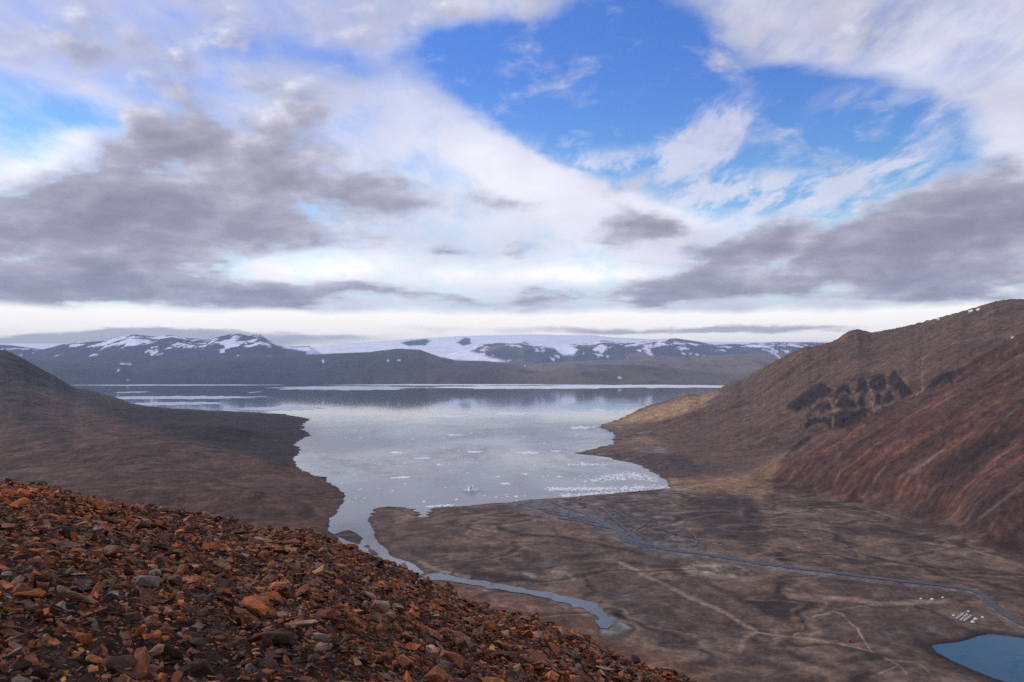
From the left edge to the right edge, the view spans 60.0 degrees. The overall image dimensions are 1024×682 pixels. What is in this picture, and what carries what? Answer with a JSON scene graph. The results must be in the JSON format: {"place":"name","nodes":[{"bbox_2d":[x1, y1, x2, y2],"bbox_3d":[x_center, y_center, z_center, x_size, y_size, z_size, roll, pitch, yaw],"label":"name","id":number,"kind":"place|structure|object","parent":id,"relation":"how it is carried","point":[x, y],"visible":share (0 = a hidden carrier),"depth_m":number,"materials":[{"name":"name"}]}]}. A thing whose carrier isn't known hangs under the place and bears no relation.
{"place":"outdoors","nodes":[
{"label":"outdoors","id":0,"kind":"place"},
{"bbox_2d":[0,350,285,511],"bbox_3d":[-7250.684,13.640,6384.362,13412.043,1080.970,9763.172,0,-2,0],"label":"hills","id":1,"kind":"structure","parent":0,"point":[55,431],"depth_m":3172.03,"materials":[{"name":"soil"}]},
{"bbox_2d":[0,498,669,681],"bbox_3d":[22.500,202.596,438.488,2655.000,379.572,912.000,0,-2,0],"label":"ground","id":2,"kind":"structure","parent":0,"point":[98,642],"depth_m":5.03,"materials":[{"name":"stone"}]},
{"bbox_2d":[0,653,15,668],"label":"rock","id":3,"kind":"object","parent":2,"relation":"on","point":[8,663],"visible":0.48,"depth_m":3.88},
{"bbox_2d":[2,647,22,658],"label":"rock","id":4,"kind":"object","parent":3,"relation":"on","point":[15,652],"visible":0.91,"depth_m":3.91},
{"bbox_2d":[0,648,25,658],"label":"rock","id":5,"kind":"object","parent":2,"relation":"on","point":[5,650],"visible":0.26,"depth_m":3.97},
{"bbox_2d":[8,640,24,654],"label":"rock","id":6,"kind":"object","parent":5,"relation":"on","point":[13,645],"visible":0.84,"depth_m":3.99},
{"bbox_2d":[11,583,40,601],"bbox_3d":[-2.607,1.358,4.781,0.156,0.072,0.103,37,-27,-32],"label":"rock","id":7,"kind":"object","parent":2,"relation":"on","point":[21,587],"visible":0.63,"depth_m":4.75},
{"bbox_2d":[24,640,45,650],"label":"rock","id":8,"kind":"object","parent":2,"relation":"on","point":[31,642],"visible":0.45,"depth_m":4.18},
{"bbox_2d":[32,666,49,681],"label":"rock","id":9,"kind":"object","parent":2,"relation":"on","point":[43,675],"visible":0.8,"depth_m":3.79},
{"bbox_2d":[67,647,84,660],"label":"rock","id":10,"kind":"object","parent":2,"relation":"on","point":[79,652],"visible":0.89,"depth_m":4.13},
{"bbox_2d":[77,672,96,681],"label":"rock","id":11,"kind":"object","parent":2,"relation":"on","point":[88,677],"visible":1,"depth_m":3.63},
{"bbox_2d":[79,607,107,617],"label":"rock","id":12,"kind":"object","parent":2,"relation":"on","point":[89,612],"visible":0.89,"depth_m":4.69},
{"bbox_2d":[103,545,121,556],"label":"rock","id":13,"kind":"object","parent":2,"relation":"on","point":[113,550],"visible":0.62,"depth_m":6.25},
{"bbox_2d":[110,583,122,600],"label":"rock","id":14,"kind":"object","parent":2,"relation":"on","point":[114,587],"visible":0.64,"depth_m":5.09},
{"bbox_2d":[113,674,134,681],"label":"rock","id":15,"kind":"object","parent":2,"relation":"on","point":[123,678],"visible":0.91,"depth_m":3.84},
{"bbox_2d":[121,568,135,575],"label":"rock","id":16,"kind":"object","parent":2,"relation":"on","point":[127,571],"visible":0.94,"depth_m":5.77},
{"bbox_2d":[117,664,159,680],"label":"rock","id":17,"kind":"object","parent":2,"relation":"on","point":[148,676],"visible":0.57,"depth_m":4.02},
{"bbox_2d":[104,655,135,670],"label":"rock","id":18,"kind":"object","parent":17,"relation":"on","point":[122,662],"visible":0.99,"depth_m":4.00,"materials":[{"name":"stone"}]},
{"bbox_2d":[132,646,150,676],"bbox_3d":[-1.720,1.478,4.064,0.115,0.074,0.174,-15,18,-17],"label":"rock","id":19,"kind":"object","parent":17,"relation":"on","point":[140,666],"visible":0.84,"depth_m":4.07,"materials":[{"name":"stone"}]},
{"bbox_2d":[136,639,147,647],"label":"rock","id":20,"kind":"object","parent":2,"relation":"on","point":[140,642],"visible":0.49,"depth_m":4.54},
{"bbox_2d":[137,589,158,609],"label":"rock","id":21,"kind":"object","parent":2,"relation":"on","point":[149,597],"visible":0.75,"depth_m":5.11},
{"bbox_2d":[147,648,164,664],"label":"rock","id":22,"kind":"object","parent":2,"relation":"on","point":[155,656],"visible":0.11,"depth_m":4.41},
{"bbox_2d":[159,610,186,618],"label":"rock","id":23,"kind":"object","parent":2,"relation":"on","point":[177,612],"visible":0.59,"depth_m":5.00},
{"bbox_2d":[149,606,173,614],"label":"rock","id":24,"kind":"object","parent":23,"relation":"on","point":[168,609],"visible":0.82,"depth_m":4.98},
{"bbox_2d":[161,645,185,659],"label":"rock","id":25,"kind":"object","parent":2,"relation":"on","point":[171,652],"visible":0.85,"depth_m":4.42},
{"bbox_2d":[178,659,213,677],"bbox_3d":[-1.503,1.564,4.226,0.158,0.073,0.104,-16,-28,7],"label":"rock","id":26,"kind":"object","parent":2,"relation":"on","point":[198,667],"visible":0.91,"depth_m":4.19,"materials":[{"name":"stone"}]},
{"bbox_2d":[212,578,232,595],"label":"rock","id":27,"kind":"object","parent":2,"relation":"on","point":[223,583],"visible":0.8,"depth_m":5.80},
{"bbox_2d":[223,569,231,579],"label":"rock","id":28,"kind":"object","parent":2,"relation":"on","point":[227,573],"visible":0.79,"depth_m":6.54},
{"bbox_2d":[241,621,260,628],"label":"rock","id":29,"kind":"object","parent":2,"relation":"on","point":[251,626],"visible":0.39,"depth_m":5.19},
{"bbox_2d":[237,608,258,624],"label":"rock","id":30,"kind":"object","parent":29,"relation":"on","point":[251,616],"visible":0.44,"depth_m":5.25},
{"bbox_2d":[259,592,282,605],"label":"rock","id":31,"kind":"object","parent":2,"relation":"on","point":[276,595],"visible":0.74,"depth_m":5.86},
{"bbox_2d":[264,626,286,650],"bbox_3d":[-1.282,1.640,4.844,0.042,0.183,0.151,32,50,24],"label":"rock","id":32,"kind":"object","parent":2,"relation":"on","point":[269,641],"visible":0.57,"depth_m":4.79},
{"bbox_2d":[281,558,300,572],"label":"rock","id":33,"kind":"object","parent":2,"relation":"on","point":[297,566],"visible":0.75,"depth_m":7.41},
{"bbox_2d":[0,478,696,681],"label":"rubble","id":34,"kind":"object","parent":2,"relation":"on","point":[494,625],"visible":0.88,"depth_m":6.47,"materials":[{"name":"stone"}]},
{"bbox_2d":[0,581,13,590],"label":"rock","id":35,"kind":"object","parent":34,"relation":"on","point":[6,585],"visible":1,"depth_m":4.81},
{"bbox_2d":[1,523,17,527],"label":"rock","id":36,"kind":"object","parent":34,"relation":"on","point":[6,525],"visible":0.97,"depth_m":6.45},
{"bbox_2d":[0,625,21,637],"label":"rock","id":37,"kind":"object","parent":34,"relation":"on","point":[6,631],"visible":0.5,"depth_m":4.24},
{"bbox_2d":[0,626,23,635],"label":"rock","id":38,"kind":"object","parent":34,"relation":"on","point":[20,630],"visible":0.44,"depth_m":4.27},
{"bbox_2d":[9,497,29,507],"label":"rock","id":39,"kind":"object","parent":34,"relation":"on","point":[18,502],"visible":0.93,"depth_m":7.93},
{"bbox_2d":[8,657,32,672],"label":"rock","id":40,"kind":"object","parent":34,"relation":"on","point":[21,664],"visible":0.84,"depth_m":3.74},
{"bbox_2d":[11,676,31,681],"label":"rock","id":41,"kind":"object","parent":34,"relation":"on","point":[18,679],"visible":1,"depth_m":3.58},
{"bbox_2d":[13,589,45,596],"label":"rock","id":42,"kind":"object","parent":34,"relation":"on","point":[38,592],"visible":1,"depth_m":4.68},
{"bbox_2d":[26,654,39,665],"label":"rock","id":43,"kind":"object","parent":34,"relation":"on","point":[33,659],"visible":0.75,"depth_m":3.85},
{"bbox_2d":[27,548,45,556],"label":"rock","id":44,"kind":"object","parent":34,"relation":"on","point":[40,552],"visible":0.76,"depth_m":5.61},
{"bbox_2d":[39,569,57,578],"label":"rock","id":45,"kind":"object","parent":34,"relation":"on","point":[51,573],"visible":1,"depth_m":5.20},
{"bbox_2d":[43,655,56,662],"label":"rock","id":46,"kind":"object","parent":34,"relation":"on","point":[46,659],"visible":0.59,"depth_m":3.98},
{"bbox_2d":[42,606,64,615],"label":"rock","id":47,"kind":"object","parent":34,"relation":"on","point":[54,610],"visible":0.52,"depth_m":4.58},
{"bbox_2d":[53,526,73,539],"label":"rock","id":48,"kind":"object","parent":34,"relation":"on","point":[67,530],"visible":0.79,"depth_m":6.74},
{"bbox_2d":[56,540,80,545],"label":"rock","id":49,"kind":"object","parent":34,"relation":"on","point":[62,543],"visible":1,"depth_m":6.03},
{"bbox_2d":[69,582,84,594],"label":"rock","id":50,"kind":"object","parent":34,"relation":"on","point":[79,589],"visible":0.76,"depth_m":5.04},
{"bbox_2d":[62,589,97,604],"bbox_3d":[-2.328,1.383,4.782,0.195,0.038,0.083,24,-37,-13],"label":"rock","id":51,"kind":"object","parent":34,"relation":"on","point":[72,595],"visible":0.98,"depth_m":4.76,"materials":[{"name":"stone"}]},
{"bbox_2d":[74,578,89,591],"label":"rock","id":52,"kind":"object","parent":34,"relation":"on","point":[84,586],"visible":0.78,"depth_m":5.15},
{"bbox_2d":[73,632,92,647],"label":"rock","id":53,"kind":"object","parent":34,"relation":"on","point":[85,639],"visible":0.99,"depth_m":4.29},
{"bbox_2d":[85,654,104,664],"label":"rock","id":54,"kind":"object","parent":34,"relation":"on","point":[92,658],"visible":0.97,"depth_m":4.02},
{"bbox_2d":[91,581,103,597],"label":"rock","id":55,"kind":"object","parent":34,"relation":"on","point":[98,586],"visible":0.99,"depth_m":5.06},
{"bbox_2d":[99,524,115,534],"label":"rock","id":56,"kind":"object","parent":34,"relation":"on","point":[106,528],"visible":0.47,"depth_m":7.50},
{"bbox_2d":[133,624,146,636],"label":"rock","id":57,"kind":"object","parent":34,"relation":"on","point":[141,628],"visible":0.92,"depth_m":4.49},
{"bbox_2d":[135,575,159,587],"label":"rock","id":58,"kind":"object","parent":34,"relation":"on","point":[148,581],"visible":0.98,"depth_m":5.42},
{"bbox_2d":[137,629,161,638],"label":"rock","id":59,"kind":"object","parent":34,"relation":"on","point":[157,633],"visible":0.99,"depth_m":4.55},
{"bbox_2d":[150,524,167,529],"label":"rock","id":60,"kind":"object","parent":34,"relation":"on","point":[163,527],"visible":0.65,"depth_m":8.59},
{"bbox_2d":[164,660,183,665],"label":"rock","id":61,"kind":"object","parent":34,"relation":"on","point":[174,662],"visible":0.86,"depth_m":4.27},
{"bbox_2d":[176,564,188,572],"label":"rock","id":62,"kind":"object","parent":34,"relation":"on","point":[183,567],"visible":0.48,"depth_m":6.35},
{"bbox_2d":[182,575,196,583],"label":"rock","id":63,"kind":"object","parent":34,"relation":"on","point":[188,578],"visible":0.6,"depth_m":5.90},
{"bbox_2d":[214,556,231,569],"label":"rock","id":64,"kind":"object","parent":34,"relation":"on","point":[221,562],"visible":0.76,"depth_m":6.84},
{"bbox_2d":[234,606,248,613],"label":"rock","id":65,"kind":"object","parent":34,"relation":"on","point":[239,610],"visible":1,"depth_m":5.16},
{"bbox_2d":[244,663,260,681],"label":"rock","id":66,"kind":"object","parent":34,"relation":"on","point":[248,670],"visible":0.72,"depth_m":4.37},
{"bbox_2d":[239,597,269,615],"bbox_3d":[-1.548,1.592,5.341,0.190,0.035,0.120,18,6,12],"label":"rock","id":67,"kind":"object","parent":34,"relation":"on","point":[255,605],"visible":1,"depth_m":5.31,"materials":[{"name":"stone"}]},
{"bbox_2d":[243,596,269,610],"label":"rock","id":68,"kind":"object","parent":34,"relation":"on","point":[264,600],"visible":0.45,"depth_m":5.48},
{"bbox_2d":[248,629,272,643],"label":"rock","id":69,"kind":"object","parent":34,"relation":"on","point":[255,638],"visible":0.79,"depth_m":4.83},
{"bbox_2d":[249,668,274,678],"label":"rock","id":70,"kind":"object","parent":34,"relation":"on","point":[265,670],"visible":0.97,"depth_m":4.33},
{"bbox_2d":[258,656,275,668],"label":"rock","id":71,"kind":"object","parent":70,"relation":"on","point":[267,662],"visible":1,"depth_m":4.37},
{"bbox_2d":[258,551,276,561],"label":"rock","id":72,"kind":"object","parent":34,"relation":"on","point":[262,554],"visible":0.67,"depth_m":7.54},
{"bbox_2d":[261,628,294,646],"bbox_3d":[-1.263,1.615,4.835,0.181,0.084,0.119,7,-3,17],"label":"rock","id":73,"kind":"object","parent":34,"relation":"on","point":[286,638],"visible":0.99,"depth_m":4.79,"materials":[{"name":"stone"}]},
{"bbox_2d":[279,607,296,623],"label":"rock","id":74,"kind":"object","parent":34,"relation":"on","point":[285,609],"visible":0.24,"depth_m":5.46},
{"bbox_2d":[283,655,295,670],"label":"rock","id":75,"kind":"object","parent":34,"relation":"on","point":[286,659],"visible":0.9,"depth_m":4.46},
{"bbox_2d":[293,584,307,596],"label":"rock","id":76,"kind":"object","parent":34,"relation":"on","point":[303,588],"visible":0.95,"depth_m":5.98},
{"bbox_2d":[284,619,318,628],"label":"rock","id":77,"kind":"object","parent":34,"relation":"on","point":[303,623],"visible":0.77,"depth_m":5.12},
{"bbox_2d":[309,608,340,616],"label":"rock","id":78,"kind":"object","parent":34,"relation":"on","point":[320,611],"visible":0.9,"depth_m":5.51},
{"bbox_2d":[323,610,338,620],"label":"rock","id":79,"kind":"object","parent":34,"relation":"on","point":[330,614],"visible":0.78,"depth_m":5.47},
{"bbox_2d":[324,625,341,644],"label":"rock","id":80,"kind":"object","parent":34,"relation":"on","point":[330,629],"visible":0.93,"depth_m":5.02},
{"bbox_2d":[338,634,353,645],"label":"rock","id":81,"kind":"object","parent":34,"relation":"on","point":[347,637],"visible":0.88,"depth_m":4.95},
{"bbox_2d":[345,610,362,628],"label":"rock","id":82,"kind":"object","parent":34,"relation":"on","point":[354,619],"visible":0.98,"depth_m":5.55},
{"bbox_2d":[371,599,389,612],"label":"rock","id":83,"kind":"object","parent":34,"relation":"on","point":[382,606],"visible":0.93,"depth_m":6.47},
{"bbox_2d":[398,656,412,671],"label":"rock","id":84,"kind":"object","parent":34,"relation":"on","point":[406,662],"visible":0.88,"depth_m":5.08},
{"bbox_2d":[419,632,435,643],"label":"rock","id":85,"kind":"object","parent":34,"relation":"on","point":[425,636],"visible":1,"depth_m":6.16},
{"bbox_2d":[429,630,440,640],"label":"rock","id":86,"kind":"object","parent":34,"relation":"on","point":[435,634],"visible":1,"depth_m":6.32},
{"bbox_2d":[439,649,464,669],"bbox_3d":[-0.404,2.092,5.834,0.171,0.097,0.145,25,-7,-9],"label":"rock","id":87,"kind":"object","parent":34,"relation":"on","point":[457,659],"visible":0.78,"depth_m":5.79,"materials":[{"name":"stone"}]},
{"bbox_2d":[453,631,470,647],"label":"rock","id":88,"kind":"object","parent":34,"relation":"on","point":[462,639],"visible":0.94,"depth_m":6.44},
{"bbox_2d":[480,677,500,681],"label":"rock","id":89,"kind":"object","parent":34,"relation":"on","point":[495,679],"visible":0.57,"depth_m":5.58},
{"bbox_2d":[493,651,513,660],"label":"rock","id":90,"kind":"object","parent":34,"relation":"on","point":[507,653],"visible":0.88,"depth_m":6.66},
{"bbox_2d":[532,631,542,639],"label":"rock","id":91,"kind":"object","parent":34,"relation":"on","point":[538,634],"visible":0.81,"depth_m":8.26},
{"bbox_2d":[532,660,553,669],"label":"rock","id":92,"kind":"object","parent":34,"relation":"on","point":[539,662],"visible":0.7,"depth_m":6.53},
{"bbox_2d":[568,653,581,663],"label":"rock","id":93,"kind":"object","parent":34,"relation":"on","point":[577,658],"visible":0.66,"depth_m":7.90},
{"bbox_2d":[343,626,357,636],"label":"rock","id":94,"kind":"object","parent":2,"relation":"on","point":[351,630],"visible":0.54,"depth_m":5.42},
{"bbox_2d":[364,651,384,662],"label":"rock","id":95,"kind":"object","parent":2,"relation":"on","point":[377,660],"visible":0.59,"depth_m":5.07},
{"bbox_2d":[424,665,444,681],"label":"rock","id":96,"kind":"object","parent":2,"relation":"on","point":[436,673],"visible":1,"depth_m":4.96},
{"bbox_2d":[529,650,546,661],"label":"rock","id":97,"kind":"object","parent":2,"relation":"on","point":[535,654],"visible":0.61,"depth_m":6.94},
{"bbox_2d":[69,384,725,574],"bbox_3d":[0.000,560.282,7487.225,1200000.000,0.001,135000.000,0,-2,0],"label":"water","id":98,"kind":"structure","parent":0,"point":[377,419],"depth_m":4276.05,"materials":[{"name":"liquid"}]},
{"bbox_2d":[93,384,245,385],"bbox_3d":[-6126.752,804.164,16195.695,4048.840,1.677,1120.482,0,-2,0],"label":"ice sheet","id":99,"kind":"object","parent":98,"relation":"on","point":[175,385],"visible":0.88,"depth_m":15804.89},
{"bbox_2d":[133,402,220,405],"bbox_3d":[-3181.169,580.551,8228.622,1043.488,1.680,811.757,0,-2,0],"label":"ice sheet","id":100,"kind":"object","parent":98,"relation":"on","point":[172,403],"visible":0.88,"depth_m":8227.16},
{"bbox_2d":[116,396,266,399],"bbox_3d":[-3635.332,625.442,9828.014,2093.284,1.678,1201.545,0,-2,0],"label":"ice sheet","id":101,"kind":"object","parent":98,"relation":"on","point":[169,397],"visible":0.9,"depth_m":9788.88,"materials":[{"name":"ice"}]},
{"bbox_2d":[231,406,321,410],"bbox_3d":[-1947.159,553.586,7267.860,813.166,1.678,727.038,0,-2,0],"label":"ice sheet","id":102,"kind":"object","parent":98,"relation":"on","point":[275,408],"visible":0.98,"depth_m":7261.06,"materials":[{"name":"ice"}]},
{"bbox_2d":[268,386,427,390],"bbox_3d":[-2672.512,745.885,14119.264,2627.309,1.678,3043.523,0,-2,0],"label":"ice sheet","id":103,"kind":"object","parent":98,"relation":"on","point":[319,388],"visible":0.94,"depth_m":14313.85,"materials":[{"name":"ice"}]},
{"bbox_2d":[346,384,543,385],"bbox_3d":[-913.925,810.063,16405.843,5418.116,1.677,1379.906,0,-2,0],"label":"ice sheet","id":104,"kind":"object","parent":98,"relation":"on","point":[449,384],"visible":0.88,"depth_m":16625.69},
{"bbox_2d":[425,415,469,417],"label":"ice floe","id":105,"kind":"object","parent":98,"relation":"on","point":[458,416],"visible":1,"depth_m":6121.97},
{"bbox_2d":[463,485,478,491],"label":"iceberg","id":106,"kind":"object","parent":98,"relation":"on","point":[472,488],"visible":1,"depth_m":2472.82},
{"bbox_2d":[497,412,537,414],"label":"ice floe","id":107,"kind":"object","parent":98,"relation":"on","point":[503,413],"visible":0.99,"depth_m":6506.08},
{"bbox_2d":[438,386,597,388],"bbox_3d":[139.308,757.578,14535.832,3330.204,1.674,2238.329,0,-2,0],"label":"ice sheet","id":108,"kind":"object","parent":98,"relation":"on","point":[522,387],"visible":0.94,"depth_m":14320.31,"materials":[{"name":"ice"}]},
{"bbox_2d":[426,426,669,507],"bbox_3d":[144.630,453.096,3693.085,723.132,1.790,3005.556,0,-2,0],"label":"brash ice","id":109,"kind":"structure","parent":98,"relation":"on","point":[634,475],"depth_m":2546.48,"materials":[{"name":"ice"}]},
{"bbox_2d":[551,385,722,387],"bbox_3d":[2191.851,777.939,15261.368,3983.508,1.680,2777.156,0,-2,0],"label":"ice sheet","id":110,"kind":"object","parent":98,"relation":"on","point":[645,386],"visible":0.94,"depth_m":15014.31,"materials":[{"name":"ice"}]},
{"bbox_2d":[0,334,829,383],"bbox_3d":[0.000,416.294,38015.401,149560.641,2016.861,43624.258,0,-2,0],"label":"hills","id":111,"kind":"structure","parent":0,"point":[478,359],"depth_m":24396.02,"materials":[{"name":"stone"}]},
{"bbox_2d":[0,0,1023,346],"label":"sky","id":112,"kind":"structure","parent":0,"point":[289,173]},
{"bbox_2d":[421,572,613,628],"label":"river","id":113,"kind":"structure","parent":0,"point":[600,614],"depth_m":1326.12,"materials":[{"name":"liquid"}]},
{"bbox_2d":[145,408,1023,681],"bbox_3d":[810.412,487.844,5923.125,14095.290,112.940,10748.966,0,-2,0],"label":"ground","id":114,"kind":"structure","parent":0,"point":[698,617],"depth_m":1585.61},
{"bbox_2d":[549,500,627,536],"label":"river","id":115,"kind":"structure","parent":0,"point":[608,524],"depth_m":1977.09,"materials":[{"name":"liquid"}]},
{"bbox_2d":[572,498,639,541],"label":"river","id":116,"kind":"structure","parent":0,"point":[631,534],"depth_m":1939.46,"materials":[{"name":"liquid"}]},
{"bbox_2d":[608,507,654,545],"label":"river","id":117,"kind":"structure","parent":0,"point":[650,542],"depth_m":1885.29,"materials":[{"name":"liquid"}]},
{"bbox_2d":[516,501,1023,624],"bbox_3d":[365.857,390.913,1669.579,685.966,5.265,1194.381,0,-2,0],"label":"river","id":118,"kind":"structure","parent":0,"point":[986,596],"depth_m":1495.20,"materials":[{"name":"liquid"}]},
{"bbox_2d":[632,299,1023,531],"bbox_3d":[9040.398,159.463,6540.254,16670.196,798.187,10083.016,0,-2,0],"label":"hills","id":119,"kind":"structure","parent":0,"point":[932,410],"depth_m":3485.79,"materials":[{"name":"soil"}]},
{"bbox_2d":[932,634,1023,681],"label":"pond","id":120,"kind":"structure","parent":0,"point":[1000,657],"depth_m":1057.36,"materials":[{"name":"blue liquid"}]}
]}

